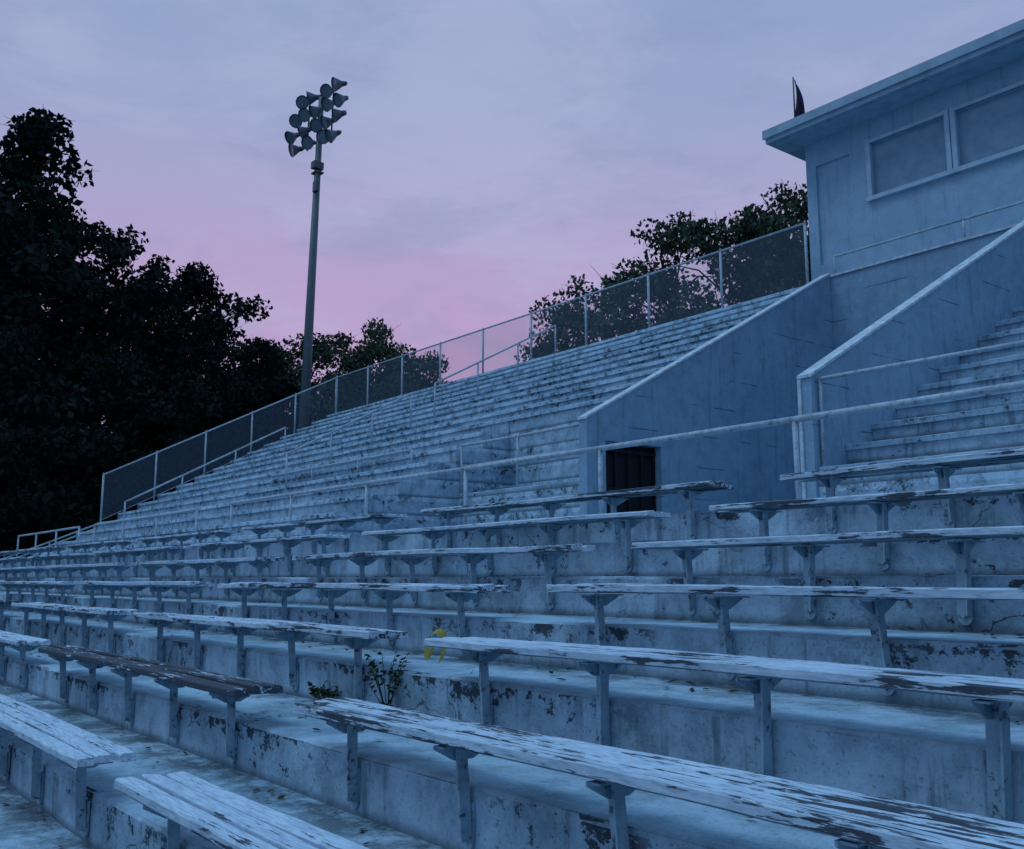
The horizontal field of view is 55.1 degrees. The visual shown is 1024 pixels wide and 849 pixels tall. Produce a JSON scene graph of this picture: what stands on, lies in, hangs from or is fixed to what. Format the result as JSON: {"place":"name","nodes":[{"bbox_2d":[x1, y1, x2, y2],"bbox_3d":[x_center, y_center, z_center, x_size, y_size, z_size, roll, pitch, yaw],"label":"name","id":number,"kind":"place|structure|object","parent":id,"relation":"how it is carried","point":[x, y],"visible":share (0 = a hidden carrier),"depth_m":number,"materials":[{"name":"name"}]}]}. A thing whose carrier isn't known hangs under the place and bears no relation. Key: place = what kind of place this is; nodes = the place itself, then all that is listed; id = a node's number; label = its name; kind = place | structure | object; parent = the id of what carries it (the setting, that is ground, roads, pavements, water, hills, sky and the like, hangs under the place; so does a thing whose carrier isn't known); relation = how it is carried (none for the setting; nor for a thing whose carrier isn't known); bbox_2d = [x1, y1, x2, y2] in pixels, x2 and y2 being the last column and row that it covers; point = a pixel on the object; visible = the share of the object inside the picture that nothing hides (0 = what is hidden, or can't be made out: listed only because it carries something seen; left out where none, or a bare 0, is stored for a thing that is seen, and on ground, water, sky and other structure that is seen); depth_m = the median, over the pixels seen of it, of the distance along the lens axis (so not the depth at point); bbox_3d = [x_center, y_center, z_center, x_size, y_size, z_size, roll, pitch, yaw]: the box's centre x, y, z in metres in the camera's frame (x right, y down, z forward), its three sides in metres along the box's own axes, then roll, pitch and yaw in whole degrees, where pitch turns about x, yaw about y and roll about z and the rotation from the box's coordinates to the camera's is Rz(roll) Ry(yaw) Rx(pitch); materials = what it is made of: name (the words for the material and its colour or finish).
{"place":"outdoors","nodes":[
{"label":"outdoors","id":0,"kind":"place"},
{"bbox_2d":[15,210,74,531],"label":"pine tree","id":1,"kind":"object","parent":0,"point":[45,306],"depth_m":62.61,"materials":[{"name":"green plant"}]},
{"bbox_2d":[0,495,1023,848],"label":"bleacher terrace","id":2,"kind":"structure","parent":0,"point":[916,747],"depth_m":4.84,"materials":[{"name":"concrete"}]},
{"bbox_2d":[0,600,19,630],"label":"stadium bench","id":3,"kind":"object","parent":2,"relation":"on","point":[5,604],"visible":0.82,"depth_m":12.66,"materials":[{"name":"grey wood"}]},
{"bbox_2d":[0,551,19,566],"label":"stadium bench","id":4,"kind":"object","parent":2,"relation":"on","point":[6,553],"visible":0.86,"depth_m":25.37,"materials":[{"name":"paint"}]},
{"bbox_2d":[0,557,28,576],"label":"stadium bench","id":5,"kind":"object","parent":2,"relation":"on","point":[12,560],"visible":0.88,"depth_m":21.80,"materials":[{"name":"paint"}]},
{"bbox_2d":[0,630,50,687],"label":"stadium bench","id":6,"kind":"object","parent":2,"relation":"on","point":[22,644],"visible":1,"depth_m":8.65,"materials":[{"name":"paint"}]},
{"bbox_2d":[0,566,50,590],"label":"stadium bench","id":7,"kind":"object","parent":2,"relation":"on","point":[37,570],"visible":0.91,"depth_m":17.86,"materials":[{"name":"paint"}]},
{"bbox_2d":[0,581,74,604],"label":"stadium bench","id":8,"kind":"object","parent":2,"relation":"on","point":[62,586],"visible":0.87,"depth_m":14.06,"materials":[{"name":"paint"}]},
{"bbox_2d":[16,546,68,566],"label":"stadium bench","id":9,"kind":"object","parent":2,"relation":"on","point":[48,550],"visible":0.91,"depth_m":22.90,"materials":[{"name":"paint"}]},
{"bbox_2d":[16,526,79,556],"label":"handrail","id":10,"kind":"object","parent":2,"relation":"on","point":[56,530],"visible":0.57,"depth_m":29.81,"materials":[{"name":"grey metal"}]},
{"bbox_2d":[27,552,95,576],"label":"stadium bench","id":11,"kind":"object","parent":2,"relation":"on","point":[57,557],"visible":0.83,"depth_m":18.95,"materials":[{"name":"paint"}]},
{"bbox_2d":[0,694,136,837],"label":"stadium bench","id":12,"kind":"object","parent":2,"relation":"on","point":[80,751],"visible":1,"depth_m":4.93,"materials":[{"name":"paint"}]},
{"bbox_2d":[11,602,137,652],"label":"stadium bench","id":13,"kind":"object","parent":2,"relation":"on","point":[84,614],"visible":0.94,"depth_m":9.86,"materials":[{"name":"paint"}]},
{"bbox_2d":[45,563,136,593],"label":"stadium bench","id":14,"kind":"object","parent":2,"relation":"on","point":[85,568],"visible":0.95,"depth_m":14.56,"materials":[{"name":"paint"}]},
{"bbox_2d":[65,540,136,564],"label":"stadium bench","id":15,"kind":"object","parent":2,"relation":"on","point":[96,545],"visible":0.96,"depth_m":19.45,"materials":[{"name":"paint"}]},
{"bbox_2d":[93,546,190,575],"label":"stadium bench","id":16,"kind":"object","parent":2,"relation":"on","point":[151,551],"visible":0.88,"depth_m":15.23,"materials":[{"name":"paint"}]},
{"bbox_2d":[92,508,197,552],"bbox_3d":[-8.981,2.709,23.620,0.100,0.980,7.500,7,-11,-38],"label":"handrail","id":17,"kind":"object","parent":2,"relation":"on","point":[160,515],"visible":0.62,"depth_m":22.71,"materials":[{"name":"grey metal"}]},
{"bbox_2d":[75,581,215,619],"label":"stadium bench","id":18,"kind":"object","parent":2,"relation":"on","point":[159,587],"visible":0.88,"depth_m":10.38,"materials":[{"name":"paint"}]},
{"bbox_2d":[38,645,282,763],"bbox_3d":[-2.465,1.743,6.369,0.291,0.428,3.919,7,-11,-38],"label":"stadium bench","id":19,"kind":"object","parent":2,"relation":"on","point":[230,691],"visible":1,"depth_m":5.74,"materials":[{"name":"brown wood"}]},
{"bbox_2d":[136,530,239,560],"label":"stadium bench","id":20,"kind":"object","parent":2,"relation":"on","point":[201,536],"visible":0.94,"depth_m":15.58,"materials":[{"name":"paint"}]},
{"bbox_2d":[136,557,284,598],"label":"stadium bench","id":21,"kind":"object","parent":2,"relation":"on","point":[258,563],"visible":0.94,"depth_m":10.83,"materials":[{"name":"paint"}]},
{"bbox_2d":[114,771,368,848],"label":"stadium bench","id":22,"kind":"object","parent":2,"relation":"on","point":[222,818],"visible":1,"depth_m":3.31,"materials":[{"name":"paint"}]},
{"bbox_2d":[190,534,349,574],"bbox_3d":[-3.031,1.595,11.823,0.291,0.425,3.915,7,-11,-38],"label":"stadium bench","id":23,"kind":"object","parent":2,"relation":"on","point":[323,540],"visible":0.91,"depth_m":11.31,"materials":[{"name":"paint"}]},
{"bbox_2d":[133,612,408,700],"bbox_3d":[-1.872,1.565,6.815,0.290,0.426,3.921,7,-11,-38],"label":"stadium bench","id":24,"kind":"object","parent":2,"relation":"on","point":[363,637],"visible":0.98,"depth_m":6.25,"materials":[{"name":"paint"}]},
{"bbox_2d":[241,513,406,555],"bbox_3d":[-2.479,1.422,12.320,0.291,0.425,3.915,7,-11,-38],"label":"stadium bench","id":25,"kind":"object","parent":2,"relation":"on","point":[346,522],"visible":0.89,"depth_m":11.92,"materials":[{"name":"paint"}]},
{"bbox_2d":[307,680,340,699],"bbox_3d":[-1.100,1.585,5.768,0.178,0.144,0.339,7,-11,-38],"label":"weed plant","id":26,"kind":"object","parent":2,"relation":"on","point":[328,693],"visible":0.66,"depth_m":5.76,"materials":[{"name":"green plant"}]},
{"bbox_2d":[217,582,510,651],"bbox_3d":[-1.314,1.390,7.305,0.292,0.429,3.909,7,-11,-38],"label":"stadium bench","id":27,"kind":"object","parent":2,"relation":"on","point":[389,593],"visible":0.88,"depth_m":6.73,"materials":[{"name":"paint"}]},
{"bbox_2d":[363,651,409,706],"bbox_3d":[-0.674,1.392,5.241,0.248,0.364,0.252,1,-9,-3],"label":"weed plant","id":28,"kind":"object","parent":2,"relation":"on","point":[373,666],"visible":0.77,"depth_m":5.25,"materials":[{"name":"green plant"}]},
{"bbox_2d":[424,628,446,663],"bbox_3d":[-0.426,1.237,5.485,0.142,0.198,0.050,-3,-9,18],"label":"yellow tape scrap","id":29,"kind":"object","parent":2,"relation":"on","point":[441,633],"visible":0.71,"depth_m":5.48,"materials":[{"name":"plastic"}]},
{"bbox_2d":[292,543,594,608],"bbox_3d":[-0.761,1.211,7.804,0.292,0.429,3.909,7,-11,-38],"label":"stadium bench","id":30,"kind":"object","parent":2,"relation":"on","point":[545,555],"visible":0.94,"depth_m":7.29,"materials":[{"name":"paint"}]},
{"bbox_2d":[2,534,1023,846],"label":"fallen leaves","id":31,"kind":"object","parent":2,"relation":"on","point":[408,662],"visible":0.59,"depth_m":5.39,"materials":[{"name":"brown plant"}]},
{"bbox_2d":[361,510,670,573],"bbox_3d":[-0.190,1.041,8.275,0.288,0.426,3.929,7,-11,-38],"label":"stadium bench","id":32,"kind":"object","parent":2,"relation":"on","point":[627,522],"visible":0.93,"depth_m":7.74,"materials":[{"name":"paint"}]},
{"bbox_2d":[420,481,733,548],"bbox_3d":[0.365,0.867,8.770,0.290,0.426,3.921,7,-11,-38],"label":"stadium bench","id":33,"kind":"object","parent":2,"relation":"on","point":[688,492],"visible":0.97,"depth_m":8.19,"materials":[{"name":"paint"}]},
{"bbox_2d":[229,380,1023,541],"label":"handrail","id":34,"kind":"object","parent":2,"relation":"on","point":[984,390],"visible":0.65,"depth_m":10.06,"materials":[{"name":"grey metal"}]},
{"bbox_2d":[293,697,1023,848],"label":"stadium bench","id":35,"kind":"object","parent":2,"relation":"on","point":[853,820],"visible":1,"depth_m":2.71,"materials":[{"name":"paint"}]},
{"bbox_2d":[423,637,1023,821],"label":"stadium bench","id":36,"kind":"object","parent":2,"relation":"on","point":[998,697],"visible":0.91,"depth_m":3.35,"materials":[{"name":"paint"}]},
{"bbox_2d":[546,583,1023,695],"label":"stadium bench","id":37,"kind":"object","parent":2,"relation":"on","point":[877,609],"visible":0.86,"depth_m":4.04,"materials":[{"name":"paint"}]},
{"bbox_2d":[631,526,1023,624],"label":"stadium bench","id":38,"kind":"object","parent":2,"relation":"on","point":[808,548],"visible":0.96,"depth_m":4.76,"materials":[{"name":"paint"}]},
{"bbox_2d":[709,482,1023,570],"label":"stadium bench","id":39,"kind":"object","parent":2,"relation":"on","point":[881,505],"visible":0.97,"depth_m":5.46,"materials":[{"name":"paint"}]},
{"bbox_2d":[780,448,1023,533],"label":"stadium bench","id":40,"kind":"object","parent":2,"relation":"on","point":[944,468],"visible":0.96,"depth_m":6.00,"materials":[{"name":"paint"}]},
{"bbox_2d":[0,0,1023,432],"label":"sky","id":41,"kind":"structure","parent":0,"point":[487,154],"materials":[{"name":"purple"}]},
{"label":"ground","id":42,"kind":"structure","parent":0,"visible":0},
{"bbox_2d":[0,179,78,540],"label":"tree","id":43,"kind":"object","parent":42,"relation":"on","point":[4,243],"visible":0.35,"depth_m":49.52,"materials":[{"name":"green plant"}]},
{"bbox_2d":[0,107,141,558],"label":"tree","id":44,"kind":"object","parent":42,"relation":"on","point":[25,180],"visible":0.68,"depth_m":51.60,"materials":[{"name":"green plant"}]},
{"bbox_2d":[3,352,177,547],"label":"oak tree","id":45,"kind":"object","parent":42,"relation":"on","point":[131,425],"visible":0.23,"depth_m":51.20,"materials":[{"name":"green plant"}]},
{"bbox_2d":[0,203,196,543],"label":"oak tree","id":46,"kind":"object","parent":42,"relation":"on","point":[111,346],"visible":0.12,"depth_m":55.09,"materials":[{"name":"green plant"}]},
{"bbox_2d":[39,276,186,480],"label":"oak tree","id":47,"kind":"object","parent":42,"relation":"on","point":[108,308],"depth_m":65.91,"materials":[{"name":"green plant"}]},
{"bbox_2d":[36,240,229,540],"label":"oak tree","id":48,"kind":"object","parent":42,"relation":"on","point":[116,254],"visible":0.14,"depth_m":56.43,"materials":[{"name":"green plant"}]},
{"bbox_2d":[112,386,245,512],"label":"oak tree","id":49,"kind":"object","parent":42,"relation":"on","point":[187,419],"visible":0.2,"depth_m":53.11,"materials":[{"name":"green plant"}]},
{"bbox_2d":[88,261,290,518],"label":"oak tree","id":50,"kind":"object","parent":42,"relation":"on","point":[183,279],"visible":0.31,"depth_m":56.87,"materials":[{"name":"green plant"}]},
{"bbox_2d":[102,275,312,482],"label":"oak tree","id":51,"kind":"object","parent":42,"relation":"on","point":[241,308],"visible":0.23,"depth_m":57.71,"materials":[{"name":"green plant"}]},
{"bbox_2d":[188,326,280,448],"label":"oak tree","id":52,"kind":"object","parent":42,"relation":"on","point":[230,343],"visible":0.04,"depth_m":69.54,"materials":[{"name":"green plant"}]},
{"bbox_2d":[170,339,332,461],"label":"oak tree","id":53,"kind":"object","parent":42,"relation":"on","point":[289,358],"visible":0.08,"depth_m":60.53,"materials":[{"name":"green plant"}]},
{"bbox_2d":[212,336,334,460],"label":"oak tree","id":54,"kind":"object","parent":42,"relation":"on","point":[270,363],"visible":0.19,"depth_m":59.22,"materials":[{"name":"green plant"}]},
{"bbox_2d":[209,332,351,458],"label":"oak tree","id":55,"kind":"object","parent":42,"relation":"on","point":[325,356],"visible":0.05,"depth_m":62.19,"materials":[{"name":"green plant"}]},
{"bbox_2d":[284,77,348,428],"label":"stadium light pole","id":56,"kind":"object","parent":42,"relation":"on","point":[320,125],"visible":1,"depth_m":54.85,"materials":[{"name":"metal"}]},
{"bbox_2d":[290,331,378,421],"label":"oak tree","id":57,"kind":"object","parent":42,"relation":"on","point":[341,343],"visible":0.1,"depth_m":63.42,"materials":[{"name":"green plant"}]},
{"bbox_2d":[313,357,382,408],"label":"oak tree","id":58,"kind":"object","parent":42,"relation":"on","point":[353,366],"visible":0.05,"depth_m":62.08,"materials":[{"name":"green plant"}]},
{"bbox_2d":[33,315,696,555],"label":"bleacher terrace","id":59,"kind":"structure","parent":42,"relation":"on","point":[465,413],"depth_m":25.71,"materials":[{"name":"concrete"}]},
{"bbox_2d":[123,427,285,524],"bbox_3d":[-9.829,1.697,31.879,5.300,3.781,0.100,7,-11,-38],"label":"handrail","id":60,"kind":"object","parent":59,"relation":"on","point":[235,451],"visible":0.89,"depth_m":31.81,"materials":[{"name":"grey metal"}]},
{"bbox_2d":[100,376,336,521],"bbox_3d":[-11.268,0.775,39.068,9.464,6.706,0.084,7,-11,-38],"label":"chain link fence","id":61,"kind":"object","parent":59,"relation":"on","point":[204,449],"visible":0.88,"depth_m":38.58,"materials":[{"name":"grey metal"}]},
{"bbox_2d":[271,449,412,486],"bbox_3d":[-4.463,1.214,24.635,0.100,0.493,7.300,7,-11,-38],"label":"handrail","id":62,"kind":"object","parent":59,"relation":"on","point":[359,459],"visible":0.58,"depth_m":24.05,"materials":[{"name":"grey metal"}]},
{"bbox_2d":[285,393,411,490],"bbox_3d":[-4.276,0.396,26.204,3.800,2.977,0.100,7,-11,-38],"label":"handrail","id":63,"kind":"object","parent":59,"relation":"on","point":[343,426],"visible":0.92,"depth_m":26.13,"materials":[{"name":"grey metal"}]},
{"bbox_2d":[433,325,555,416],"bbox_3d":[-0.405,-1.682,29.246,4.600,3.386,0.100,7,-11,-38],"label":"handrail","id":64,"kind":"object","parent":59,"relation":"on","point":[482,360],"visible":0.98,"depth_m":28.98,"materials":[{"name":"grey metal"}]},
{"bbox_2d":[336,221,808,412],"bbox_3d":[-0.190,-2.630,33.149,0.084,1.870,23.834,7,-11,-38],"label":"chain link fence","id":65,"kind":"object","parent":59,"relation":"on","point":[720,255],"visible":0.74,"depth_m":29.34,"materials":[{"name":"grey metal"}]},
{"bbox_2d":[319,317,423,419],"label":"oak tree","id":66,"kind":"object","parent":42,"relation":"on","point":[380,339],"visible":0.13,"depth_m":51.40,"materials":[{"name":"green plant"}]},
{"bbox_2d":[305,341,445,421],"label":"oak tree","id":67,"kind":"object","parent":42,"relation":"on","point":[347,394],"visible":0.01,"depth_m":52.94,"materials":[{"name":"green plant"}]},
{"bbox_2d":[384,349,451,395],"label":"oak tree","id":68,"kind":"object","parent":42,"relation":"on","point":[424,386],"visible":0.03,"depth_m":52.91,"materials":[{"name":"green plant"}]},
{"bbox_2d":[514,300,601,361],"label":"oak tree","id":69,"kind":"object","parent":42,"relation":"on","point":[545,342],"visible":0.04,"depth_m":45.47,"materials":[{"name":"green plant"}]},
{"bbox_2d":[529,265,646,353],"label":"oak tree","id":70,"kind":"object","parent":42,"relation":"on","point":[606,279],"visible":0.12,"depth_m":44.62,"materials":[{"name":"green plant"}]},
{"bbox_2d":[456,286,801,524],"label":"bleacher terrace","id":71,"kind":"structure","parent":42,"relation":"on","point":[552,477],"depth_m":20.88,"materials":[{"name":"concrete"}]},
{"bbox_2d":[459,423,578,493],"bbox_3d":[0.115,0.712,19.151,0.100,1.060,3.900,7,-11,-38],"label":"handrail","id":72,"kind":"object","parent":71,"relation":"on","point":[517,447],"visible":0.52,"depth_m":19.19,"materials":[{"name":"grey metal"}]},
{"bbox_2d":[591,267,693,340],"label":"oak tree","id":73,"kind":"object","parent":42,"relation":"on","point":[614,331],"visible":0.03,"depth_m":44.68,"materials":[{"name":"green plant"}]},
{"bbox_2d":[557,211,752,351],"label":"oak tree","id":74,"kind":"object","parent":42,"relation":"on","point":[670,235],"visible":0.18,"depth_m":41.89,"materials":[{"name":"green plant"}]},
{"bbox_2d":[591,213,810,339],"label":"oak tree","id":75,"kind":"object","parent":42,"relation":"on","point":[711,237],"visible":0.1,"depth_m":42.35,"materials":[{"name":"green plant"}]},
{"bbox_2d":[690,179,810,312],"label":"oak tree","id":76,"kind":"object","parent":42,"relation":"on","point":[749,218],"visible":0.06,"depth_m":42.11,"materials":[{"name":"green plant"}]},
{"bbox_2d":[700,205,804,295],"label":"oak tree","id":77,"kind":"object","parent":42,"relation":"on","point":[735,241],"visible":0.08,"depth_m":41.85,"materials":[{"name":"green plant"}]},
{"bbox_2d":[752,183,811,285],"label":"oak tree","id":78,"kind":"object","parent":42,"relation":"on","point":[802,217],"visible":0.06,"depth_m":40.31,"materials":[{"name":"green plant"}]},
{"bbox_2d":[762,19,1023,349],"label":"press box","id":79,"kind":"object","parent":42,"relation":"on","point":[935,141],"visible":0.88,"depth_m":22.32,"materials":[{"name":"paint"}]},
{"bbox_2d":[792,77,804,117],"bbox_3d":[7.324,-8.184,25.032,0.100,1.550,0.357,7,-11,-38],"label":"flag on pole","id":80,"kind":"object","parent":79,"relation":"on","point":[800,109],"visible":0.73,"depth_m":25.05,"materials":[{"name":"fabric"}]},
{"bbox_2d":[833,200,1023,273],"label":"handrail","id":81,"kind":"object","parent":79,"relation":"on","point":[939,226],"visible":1,"depth_m":20.98,"materials":[{"name":"grey metal"}]},
{"bbox_2d":[865,80,1023,201],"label":"window frames","id":82,"kind":"structure","parent":79,"relation":"in","point":[953,165],"depth_m":22.01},
{"bbox_3d":[-17.981,6.340,34.512,11.660,4.100,2.470,7,-11,-38],"label":"concrete staircase","id":83,"kind":"object","parent":42,"relation":"on","visible":0},
{"bbox_2d":[5,525,93,557],"bbox_3d":[-18.584,5.865,35.570,11.300,4.909,0.100,7,-11,-38],"label":"handrail","id":84,"kind":"object","parent":83,"relation":"on","point":[49,542],"visible":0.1,"depth_m":36.97,"materials":[{"name":"grey metal"}]},
{"bbox_2d":[18,528,96,556],"bbox_3d":[-17.218,5.599,33.865,11.300,4.908,0.100,7,-11,-38],"label":"handrail","id":85,"kind":"object","parent":83,"relation":"on","point":[65,540],"visible":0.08,"depth_m":35.06,"materials":[{"name":"grey metal"}]},
{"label":"concourse floor","id":86,"kind":"structure","parent":0,"visible":0},
{"bbox_2d":[577,273,833,514],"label":"vomitory wall","id":87,"kind":"structure","parent":86,"relation":"on","point":[750,369],"depth_m":19.95,"materials":[{"name":"paint"}]},
{"bbox_2d":[606,443,655,512],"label":"dark metal gate","id":88,"kind":"structure","parent":87,"relation":"attached to","point":[630,467],"depth_m":18.26,"materials":[{"name":"black metal"}]},
{"bbox_2d":[797,220,1023,498],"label":"vomitory wall","id":89,"kind":"structure","parent":86,"relation":"on","point":[964,305],"depth_m":15.61,"materials":[{"name":"paint"}]},
{"bbox_2d":[818,306,1023,497],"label":"bleacher terrace","id":90,"kind":"structure","parent":86,"relation":"on","point":[992,422],"depth_m":13.67,"materials":[{"name":"concrete"}]},
{"bbox_2d":[818,340,1023,466],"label":"handrail","id":91,"kind":"object","parent":90,"relation":"on","point":[943,356],"visible":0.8,"depth_m":13.04,"materials":[{"name":"grey metal"}]}
]}

